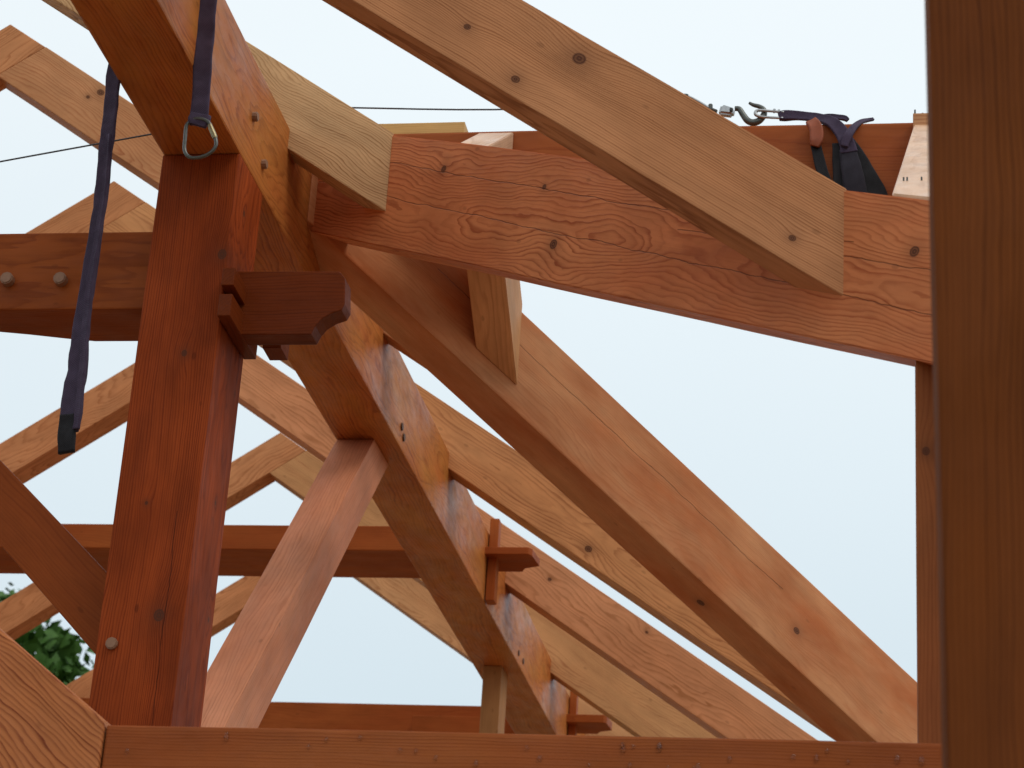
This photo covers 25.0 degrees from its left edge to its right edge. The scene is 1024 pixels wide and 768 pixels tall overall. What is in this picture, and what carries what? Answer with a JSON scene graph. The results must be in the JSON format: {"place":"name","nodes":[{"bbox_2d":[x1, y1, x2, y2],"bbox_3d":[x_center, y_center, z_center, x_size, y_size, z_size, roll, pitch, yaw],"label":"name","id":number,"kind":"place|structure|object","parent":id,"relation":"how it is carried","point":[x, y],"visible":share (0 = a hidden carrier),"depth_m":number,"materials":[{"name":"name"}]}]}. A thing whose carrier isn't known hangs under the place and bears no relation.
{"place":"outdoors","nodes":[
{"label":"outdoors","id":0,"kind":"place"},
{"bbox_2d":[0,0,926,740],"label":"sky","id":1,"kind":"structure","parent":0,"point":[813,447],"materials":[{"name":"white"}]},
{"label":"ground","id":2,"kind":"structure","parent":0,"visible":0},
{"bbox_2d":[0,582,94,684],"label":"leafy tree","id":3,"kind":"object","parent":2,"relation":"on","point":[56,647],"visible":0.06,"depth_m":25.77,"materials":[{"name":"green plant"}]},
{"bbox_2d":[89,154,261,726],"bbox_3d":[-0.844,1.451,4.698,0.190,4.238,0.222,0,-23,10],"label":"timber post","id":4,"kind":"object","parent":2,"relation":"on","point":[154,638],"visible":0.91,"depth_m":5.15,"materials":[{"name":"brown wood"}]},
{"bbox_2d":[0,460,106,653],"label":"knee brace","id":5,"kind":"object","parent":4,"relation":"attached to","point":[58,564],"visible":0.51,"depth_m":5.16,"materials":[{"name":"brown wood"}]},
{"bbox_2d":[0,232,350,359],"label":"tie beam","id":6,"kind":"structure","parent":4,"relation":"attached to","point":[275,314],"depth_m":5.37,"materials":[{"name":"brown wood"}]},
{"bbox_2d":[201,439,387,727],"bbox_3d":[-0.647,0.667,6.069,0.119,0.153,2.574,0,22,10],"label":"brace","id":7,"kind":"object","parent":4,"relation":"attached to","point":[248,668],"visible":0.87,"depth_m":6.22,"materials":[{"name":"brown wood"}]},
{"bbox_2d":[71,0,584,734],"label":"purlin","id":8,"kind":"object","parent":4,"relation":"on","point":[353,374],"visible":0.84,"depth_m":6.68,"materials":[{"name":"brown wood"}]},
{"bbox_2d":[57,0,216,454],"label":"lifting sling","id":9,"kind":"object","parent":8,"relation":"hanging from","point":[71,409],"visible":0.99,"depth_m":5.01,"materials":[{"name":"black fabric"}]},
{"bbox_2d":[182,117,217,159],"bbox_3d":[-0.670,-0.530,4.978,0.080,0.104,0.012,0,-23,10],"label":"metal ring","id":10,"kind":"object","parent":9,"relation":"hanging from","point":[213,135],"visible":1,"depth_m":4.97,"materials":[{"name":"metal"}]},
{"bbox_2d":[0,47,425,368],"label":"rafter","id":11,"kind":"object","parent":8,"relation":"on","point":[63,92],"visible":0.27,"depth_m":7.38,"materials":[{"name":"brown wood"}]},
{"bbox_2d":[0,25,44,91],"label":"rafter","id":12,"kind":"object","parent":11,"relation":"attached to","point":[17,46],"visible":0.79,"depth_m":7.50,"materials":[{"name":"brown wood"}]},
{"bbox_2d":[42,0,393,210],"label":"rafter","id":13,"kind":"object","parent":8,"relation":"on","point":[334,142],"visible":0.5,"depth_m":5.82,"materials":[{"name":"brown wood"}]},
{"bbox_2d":[0,107,501,161],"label":"steel cable","id":14,"kind":"object","parent":13,"relation":"attached to","point":[150,133],"visible":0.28,"depth_m":6.09,"materials":[{"name":"grey metal"}]},
{"bbox_2d":[0,519,539,604],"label":"tie beam","id":15,"kind":"structure","parent":8,"relation":"attached to","point":[370,551],"depth_m":8.71,"materials":[{"name":"brown wood"}]},
{"bbox_2d":[81,691,611,734],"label":"tie beam","id":16,"kind":"structure","parent":8,"relation":"attached to","point":[339,716],"depth_m":10.74,"materials":[{"name":"brown wood"}]},
{"bbox_2d":[411,715,479,732],"bbox_3d":[-0.276,1.578,10.612,0.363,0.093,0.075,0,-23,10],"label":"batten","id":17,"kind":"object","parent":16,"relation":"attached to","point":[458,724],"visible":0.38,"depth_m":10.59,"materials":[{"name":"brown wood"}]},
{"bbox_2d":[103,202,833,739],"bbox_3d":[-0.078,0.288,7.910,3.499,0.185,0.116,33,-14,21],"label":"rafter","id":18,"kind":"object","parent":8,"relation":"on","point":[503,478],"visible":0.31,"depth_m":7.75,"materials":[{"name":"brown wood"}]},
{"bbox_2d":[25,181,144,233],"bbox_3d":[-2.538,0.011,8.447,2.741,0.150,0.116,-31,-24,-4],"label":"rafter","id":19,"kind":"object","parent":18,"relation":"attached to","point":[76,217],"visible":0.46,"depth_m":8.49,"materials":[{"name":"brown wood"}]},
{"bbox_2d":[270,451,715,737],"bbox_3d":[0.447,1.356,10.119,3.859,0.188,0.117,33,-14,21],"label":"rafter","id":20,"kind":"object","parent":8,"relation":"on","point":[620,698],"visible":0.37,"depth_m":10.11,"materials":[{"name":"brown wood"}]},
{"bbox_2d":[0,433,305,639],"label":"rafter","id":21,"kind":"object","parent":20,"relation":"attached to","point":[28,608],"visible":0.39,"depth_m":10.73,"materials":[{"name":"brown wood"}]},
{"bbox_2d":[354,578,632,735],"bbox_3d":[0.066,1.451,11.465,2.409,0.188,0.111,33,-14,21],"label":"rafter","id":22,"kind":"object","parent":8,"relation":"on","point":[412,599],"visible":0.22,"depth_m":11.64,"materials":[{"name":"brown wood"}]},
{"bbox_2d":[66,576,260,697],"bbox_3d":[-1.967,1.454,11.809,2.741,0.151,0.111,-31,-24,-4],"label":"rafter","id":23,"kind":"object","parent":22,"relation":"attached to","point":[231,600],"visible":0.12,"depth_m":11.80,"materials":[{"name":"brown wood"}]},
{"bbox_2d":[238,355,817,740],"bbox_3d":[0.253,0.867,8.978,3.861,0.190,0.133,33,-14,21],"label":"rafter","id":24,"kind":"object","parent":8,"relation":"on","point":[688,684],"visible":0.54,"depth_m":8.87,"materials":[{"name":"brown wood"}]},
{"bbox_2d":[0,363,134,483],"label":"rafter","id":25,"kind":"object","parent":24,"relation":"attached to","point":[30,452],"visible":0.4,"depth_m":9.57,"materials":[{"name":"brown wood"}]},
{"bbox_2d":[310,135,932,366],"bbox_3d":[0.292,-0.303,4.819,0.108,0.282,3.182,19,-1,-32],"label":"valley rafter","id":26,"kind":"object","parent":8,"relation":"attached to","point":[581,226],"visible":0.72,"depth_m":4.83,"materials":[{"name":"brown wood"}]},
{"bbox_2d":[322,0,845,295],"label":"rafter","id":27,"kind":"object","parent":26,"relation":"attached to","point":[752,197],"visible":0.85,"depth_m":4.38,"materials":[{"name":"brown wood"}]},
{"bbox_2d":[394,123,912,195],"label":"ridge beam","id":28,"kind":"structure","parent":8,"relation":"on","point":[883,146],"depth_m":6.03,"materials":[{"name":"brown wood"}]},
{"bbox_2d":[379,122,467,133],"bbox_3d":[-0.264,-0.669,6.307,0.290,0.042,0.100,0,-23,10],"label":"loose board","id":29,"kind":"object","parent":28,"relation":"on","point":[414,128],"visible":0.27,"depth_m":6.26,"materials":[{"name":"brown wood"}]},
{"bbox_2d":[461,132,513,148],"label":"jack rafter","id":30,"kind":"object","parent":28,"relation":"attached to","point":[502,140],"visible":0.15,"depth_m":6.03,"materials":[{"name":"brown wood"}]},
{"bbox_2d":[307,174,916,742],"bbox_3d":[0.466,0.405,6.569,3.064,0.267,0.137,43,-37,-18],"label":"valley rafter","id":31,"kind":"object","parent":28,"relation":"attached to","point":[587,444],"visible":0.75,"depth_m":6.46,"materials":[{"name":"brown wood"}]},
{"bbox_2d":[467,270,521,383],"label":"jack rafter","id":32,"kind":"object","parent":31,"relation":"attached to","point":[496,304],"visible":0.51,"depth_m":6.18,"materials":[{"name":"brown wood"}]},
{"bbox_2d":[685,94,783,125],"bbox_3d":[0.590,-0.735,6.157,0.270,0.103,0.037,0,-23,10],"label":"cable hook","id":33,"kind":"object","parent":28,"relation":"attached to","point":[726,111],"visible":0.95,"depth_m":6.14,"materials":[{"name":"metal"}]},
{"bbox_2d":[778,110,887,194],"bbox_3d":[0.835,-0.582,6.010,0.297,0.337,0.098,0,-23,10],"label":"choker sling","id":34,"kind":"object","parent":33,"relation":"hanging from","point":[853,169],"visible":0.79,"depth_m":5.98,"materials":[{"name":"black fabric"}]},
{"bbox_2d":[892,125,928,199],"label":"jack rafter","id":35,"kind":"object","parent":28,"relation":"attached to","point":[912,181],"visible":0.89,"depth_m":4.62,"materials":[{"name":"brown wood"}]},
{"bbox_2d":[913,110,926,126],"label":"ridge block","id":36,"kind":"structure","parent":35,"relation":"on","point":[919,118],"depth_m":5.95,"materials":[{"name":"brown wood"}]},
{"bbox_2d":[479,666,507,733],"bbox_3d":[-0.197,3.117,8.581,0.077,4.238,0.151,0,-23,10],"label":"short post","id":37,"kind":"object","parent":2,"relation":"on","point":[493,700],"visible":0.76,"depth_m":9.28,"materials":[{"name":"brown wood"}]},
{"bbox_2d":[915,361,941,743],"bbox_3d":[0.714,1.406,3.466,0.202,3.567,0.201,0,-23,10],"label":"corner post","id":38,"kind":"object","parent":2,"relation":"on","point":[928,685],"visible":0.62,"depth_m":3.84,"materials":[{"name":"brown wood"}]},
{"bbox_2d":[102,725,941,767],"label":"bottom beam","id":39,"kind":"structure","parent":38,"relation":"attached to","point":[167,747],"depth_m":3.66,"materials":[{"name":"brown wood"}]},
{"bbox_2d":[0,628,109,767],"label":"slanted beam","id":40,"kind":"structure","parent":39,"relation":"attached to","point":[48,719],"depth_m":3.79,"materials":[{"name":"brown wood"}]},
{"bbox_2d":[924,0,1023,767],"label":"post","id":41,"kind":"object","parent":2,"relation":"on","point":[975,82],"visible":1,"depth_m":2.14,"materials":[{"name":"brown wood"}]}
]}

